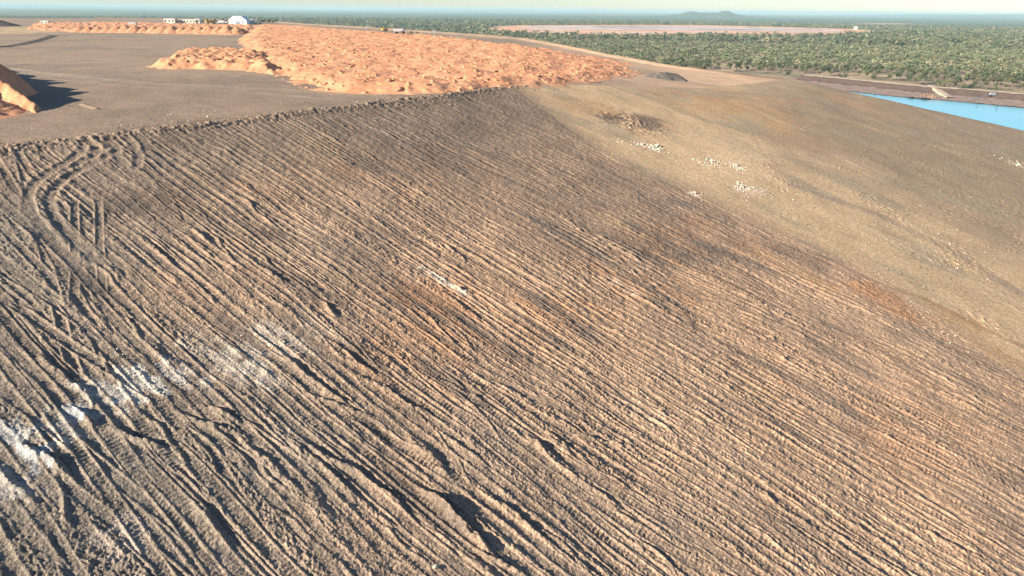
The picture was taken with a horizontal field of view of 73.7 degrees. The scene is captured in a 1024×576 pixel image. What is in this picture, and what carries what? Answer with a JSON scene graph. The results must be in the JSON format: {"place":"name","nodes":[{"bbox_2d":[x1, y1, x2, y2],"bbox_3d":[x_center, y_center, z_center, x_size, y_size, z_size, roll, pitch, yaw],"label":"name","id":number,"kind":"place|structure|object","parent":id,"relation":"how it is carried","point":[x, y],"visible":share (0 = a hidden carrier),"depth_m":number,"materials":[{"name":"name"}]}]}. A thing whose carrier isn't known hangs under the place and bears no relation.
{"place":"outdoors","nodes":[
{"label":"outdoors","id":0,"kind":"place"},
{"bbox_2d":[0,17,1023,575],"bbox_3d":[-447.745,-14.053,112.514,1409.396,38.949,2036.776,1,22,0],"label":"terrain","id":1,"kind":"structure","parent":0,"point":[890,443],"depth_m":70.04,"materials":[{"name":"soil"}]},
{"bbox_2d":[0,20,21,25],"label":"earth mound","id":2,"kind":"object","parent":1,"relation":"on","point":[3,23],"visible":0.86,"depth_m":545.95,"materials":[{"name":"soil"}]},
{"bbox_2d":[0,64,41,118],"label":"spoil heap","id":3,"kind":"object","parent":1,"relation":"on","point":[16,90],"visible":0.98,"depth_m":110.58,"materials":[{"name":"orange soil"}]},
{"bbox_2d":[69,26,87,31],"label":"spoil heap","id":4,"kind":"object","parent":1,"relation":"on","point":[78,29],"visible":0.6,"depth_m":429.73,"materials":[{"name":"orange soil"}]},
{"bbox_2d":[80,26,94,32],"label":"spoil heap","id":5,"kind":"object","parent":1,"relation":"on","point":[88,29],"visible":0.62,"depth_m":428.82,"materials":[{"name":"orange soil"}]},
{"bbox_2d":[89,26,102,32],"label":"spoil heap","id":6,"kind":"object","parent":1,"relation":"on","point":[96,29],"visible":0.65,"depth_m":428.93,"materials":[{"name":"orange soil"}]},
{"bbox_2d":[96,27,110,32],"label":"spoil heap","id":7,"kind":"object","parent":1,"relation":"on","point":[105,30],"visible":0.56,"depth_m":427.56,"materials":[{"name":"orange soil"}]},
{"bbox_2d":[107,26,120,32],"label":"spoil heap","id":8,"kind":"object","parent":1,"relation":"on","point":[115,29],"visible":0.59,"depth_m":427.25,"materials":[{"name":"orange soil"}]},
{"bbox_2d":[117,25,131,32],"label":"spoil heap","id":9,"kind":"object","parent":1,"relation":"on","point":[123,28],"visible":0.5,"depth_m":427.01,"materials":[{"name":"orange soil"}]},
{"bbox_2d":[124,25,146,32],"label":"spoil heap","id":10,"kind":"object","parent":1,"relation":"on","point":[134,29],"visible":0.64,"depth_m":426.50,"materials":[{"name":"orange soil"}]},
{"bbox_2d":[137,27,148,32],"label":"spoil heap","id":11,"kind":"object","parent":1,"relation":"on","point":[143,30],"visible":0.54,"depth_m":426.54,"materials":[{"name":"orange soil"}]},
{"bbox_2d":[26,21,260,34],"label":"spoil heap","id":12,"kind":"object","parent":1,"relation":"on","point":[61,26],"visible":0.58,"depth_m":547.78,"materials":[{"name":"orange soil"}]},
{"bbox_2d":[145,26,156,32],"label":"spoil heap","id":13,"kind":"object","parent":1,"relation":"on","point":[150,30],"visible":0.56,"depth_m":426.14,"materials":[{"name":"orange soil"}]},
{"bbox_2d":[151,26,166,33],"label":"spoil heap","id":14,"kind":"object","parent":1,"relation":"on","point":[159,30],"visible":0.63,"depth_m":424.30,"materials":[{"name":"orange soil"}]},
{"bbox_2d":[163,18,176,23],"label":"site cabin","id":15,"kind":"object","parent":1,"relation":"on","point":[170,20],"visible":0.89,"depth_m":647.78,"materials":[{"name":"white metal"}]},
{"bbox_2d":[162,26,179,33],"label":"spoil heap","id":16,"kind":"object","parent":1,"relation":"on","point":[170,30],"visible":0.53,"depth_m":424.34,"materials":[{"name":"orange soil"}]},
{"bbox_2d":[175,27,185,33],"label":"spoil heap","id":17,"kind":"object","parent":1,"relation":"on","point":[179,30],"visible":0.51,"depth_m":425.25,"materials":[{"name":"orange soil"}]},
{"bbox_2d":[179,27,194,33],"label":"spoil heap","id":18,"kind":"object","parent":1,"relation":"on","point":[188,30],"visible":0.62,"depth_m":423.36,"materials":[{"name":"orange soil"}]},
{"bbox_2d":[180,19,195,23],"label":"site cabin","id":19,"kind":"object","parent":1,"relation":"on","point":[191,21],"visible":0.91,"depth_m":652.16,"materials":[{"name":"white metal"}]},
{"bbox_2d":[191,27,202,33],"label":"spoil heap","id":20,"kind":"object","parent":1,"relation":"on","point":[196,30],"visible":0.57,"depth_m":423.04,"materials":[{"name":"orange soil"}]},
{"bbox_2d":[193,19,202,23],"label":"site cabin","id":21,"kind":"object","parent":1,"relation":"on","point":[199,21],"visible":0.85,"depth_m":653.03,"materials":[{"name":"white metal"}]},
{"bbox_2d":[201,25,215,32],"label":"spoil heap","id":22,"kind":"object","parent":1,"relation":"on","point":[207,29],"visible":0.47,"depth_m":423.05,"materials":[{"name":"orange soil"}]},
{"bbox_2d":[204,20,214,23],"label":"haul truck","id":23,"kind":"object","parent":1,"relation":"on","point":[210,21],"visible":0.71,"depth_m":652.98,"materials":[{"name":"yellow metal"}]},
{"bbox_2d":[147,46,278,75],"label":"spoil heap","id":24,"kind":"object","parent":1,"relation":"on","point":[229,58],"visible":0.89,"depth_m":188.63,"materials":[{"name":"orange soil"}]},
{"bbox_2d":[210,26,222,32],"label":"spoil heap","id":25,"kind":"object","parent":1,"relation":"on","point":[217,28],"visible":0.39,"depth_m":422.56,"materials":[{"name":"orange soil"}]},
{"bbox_2d":[219,25,235,32],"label":"spoil heap","id":26,"kind":"object","parent":1,"relation":"on","point":[226,29],"visible":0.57,"depth_m":421.98,"materials":[{"name":"orange soil"}]},
{"bbox_2d":[228,16,250,24],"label":"shed","id":27,"kind":"structure","parent":1,"relation":"on","point":[244,20],"depth_m":667.77,"materials":[{"name":"grey metal"}]},
{"bbox_2d":[231,27,250,33],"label":"spoil heap","id":28,"kind":"object","parent":1,"relation":"on","point":[235,30],"visible":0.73,"depth_m":423.18,"materials":[{"name":"orange soil"}]},
{"bbox_2d":[394,28,405,33],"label":"haul truck","id":29,"kind":"object","parent":1,"relation":"on","point":[398,30],"visible":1,"depth_m":406.06,"materials":[{"name":"grey metal"}]},
{"bbox_2d":[238,24,642,94],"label":"spoil heap","id":30,"kind":"object","parent":1,"relation":"on","point":[349,61],"visible":0.95,"depth_m":202.63,"materials":[{"name":"orange soil"}]},
{"bbox_2d":[0,85,1019,575],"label":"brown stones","id":31,"kind":"object","parent":1,"relation":"on","point":[512,319],"visible":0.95,"depth_m":73.04,"materials":[{"name":"brown stone"}]},
{"bbox_2d":[5,101,1021,575],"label":"white rubble","id":32,"kind":"object","parent":1,"relation":"on","point":[451,277],"visible":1,"depth_m":114.48,"materials":[{"name":"white stone"}]},
{"bbox_2d":[645,72,687,81],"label":"earth mound","id":33,"kind":"object","parent":1,"relation":"on","point":[668,76],"visible":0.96,"depth_m":224.73,"materials":[{"name":"soil"}]},
{"bbox_2d":[0,5,1023,92],"bbox_3d":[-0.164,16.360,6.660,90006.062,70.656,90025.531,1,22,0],"label":"ground","id":34,"kind":"structure","parent":0,"point":[1007,20],"depth_m":5759.53,"materials":[{"name":"green plant"}]},
{"bbox_2d":[0,15,1023,48],"bbox_3d":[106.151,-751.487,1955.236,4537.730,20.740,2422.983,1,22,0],"label":"woodland","id":35,"kind":"object","parent":34,"relation":"on","point":[964,36],"visible":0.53,"depth_m":1529.91,"materials":[{"name":"green plant"}]},
{"bbox_2d":[727,62,732,71],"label":"savanna tree","id":36,"kind":"object","parent":34,"relation":"on","point":[729,65],"visible":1,"depth_m":617.22,"materials":[{"name":"green plant"}]},
{"bbox_2d":[523,37,1023,73],"bbox_3d":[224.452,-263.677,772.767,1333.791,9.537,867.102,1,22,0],"label":"woodland","id":37,"kind":"object","parent":34,"relation":"on","point":[801,52],"visible":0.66,"depth_m":826.19,"materials":[{"name":"green plant"}]},
{"bbox_2d":[821,65,827,75],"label":"savanna tree","id":38,"kind":"object","parent":34,"relation":"on","point":[823,68],"visible":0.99,"depth_m":585.74,"materials":[{"name":"green plant"}]},
{"bbox_2d":[844,64,849,71],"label":"savanna tree","id":39,"kind":"object","parent":34,"relation":"on","point":[846,67],"visible":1,"depth_m":590.61,"materials":[{"name":"green plant"}]},
{"bbox_2d":[863,68,872,77],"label":"savanna tree","id":40,"kind":"object","parent":34,"relation":"on","point":[868,71],"visible":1,"depth_m":570.81,"materials":[{"name":"green plant"}]},
{"bbox_2d":[920,71,928,83],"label":"savanna tree","id":41,"kind":"object","parent":34,"relation":"on","point":[924,74],"visible":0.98,"depth_m":521.12,"materials":[{"name":"green plant"}]},
{"bbox_2d":[949,78,956,86],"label":"savanna tree","id":42,"kind":"object","parent":34,"relation":"on","point":[951,83],"visible":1,"depth_m":490.50,"materials":[{"name":"green plant"}]},
{"bbox_2d":[954,66,960,73],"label":"savanna tree","id":43,"kind":"object","parent":34,"relation":"on","point":[958,70],"visible":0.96,"depth_m":569.07,"materials":[{"name":"green plant"}]},
{"bbox_2d":[955,75,962,85],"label":"savanna tree","id":44,"kind":"object","parent":34,"relation":"on","point":[959,78],"visible":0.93,"depth_m":510.78,"materials":[{"name":"green plant"}]},
{"bbox_2d":[963,74,969,82],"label":"savanna tree","id":45,"kind":"object","parent":34,"relation":"on","point":[966,78],"visible":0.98,"depth_m":523.26,"materials":[{"name":"green plant"}]},
{"bbox_2d":[968,84,975,88],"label":"savanna tree","id":46,"kind":"object","parent":34,"relation":"on","point":[972,86],"visible":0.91,"depth_m":463.28,"materials":[{"name":"green plant"}]},
{"bbox_2d":[970,75,979,81],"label":"savanna tree","id":47,"kind":"object","parent":34,"relation":"on","point":[974,77],"visible":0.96,"depth_m":526.82,"materials":[{"name":"green plant"}]},
{"bbox_2d":[983,72,989,79],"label":"savanna tree","id":48,"kind":"object","parent":34,"relation":"on","point":[986,74],"visible":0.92,"depth_m":532.51,"materials":[{"name":"green plant"}]},
{"bbox_2d":[990,73,997,84],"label":"savanna tree","id":49,"kind":"object","parent":34,"relation":"on","point":[994,78],"visible":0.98,"depth_m":522.23,"materials":[{"name":"green plant"}]},
{"bbox_2d":[997,76,1003,86],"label":"savanna tree","id":50,"kind":"object","parent":34,"relation":"on","point":[999,78],"visible":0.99,"depth_m":511.36,"materials":[{"name":"green plant"}]},
{"bbox_2d":[1017,73,1023,81],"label":"savanna tree","id":51,"kind":"object","parent":34,"relation":"on","point":[1021,77],"visible":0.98,"depth_m":526.86,"materials":[{"name":"green plant"}]},
{"bbox_2d":[0,0,1023,14],"label":"sky","id":52,"kind":"structure","parent":0,"point":[860,7],"materials":[{"name":"white"}]},
{"bbox_2d":[489,25,869,37],"bbox_3d":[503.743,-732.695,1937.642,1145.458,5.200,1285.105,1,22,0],"label":"tailings basin","id":53,"kind":"object","parent":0,"point":[642,29],"visible":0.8,"depth_m":1944.11,"materials":[{"name":"beige soil"}]},
{"bbox_2d":[795,75,1023,107],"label":"pond bank","id":54,"kind":"structure","parent":0,"point":[1001,98],"depth_m":455.13,"materials":[{"name":"soil"}]},
{"bbox_2d":[927,95,943,98],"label":"rubble pile","id":55,"kind":"object","parent":54,"relation":"on","point":[932,96],"visible":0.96,"depth_m":434.02,"materials":[{"name":"stone"}]},
{"bbox_2d":[929,85,953,97],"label":"ramp","id":56,"kind":"structure","parent":54,"relation":"on","point":[940,91],"depth_m":447.17,"materials":[{"name":"beige soil"}]},
{"bbox_2d":[966,93,995,100],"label":"pump","id":57,"kind":"object","parent":54,"relation":"on","point":[992,94],"visible":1,"depth_m":428.82,"materials":[{"name":"grey metal"}]},
{"bbox_2d":[852,92,1023,130],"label":"water","id":58,"kind":"structure","parent":0,"point":[1011,117],"depth_m":384.38,"materials":[{"name":"teal liquid"}]}
]}

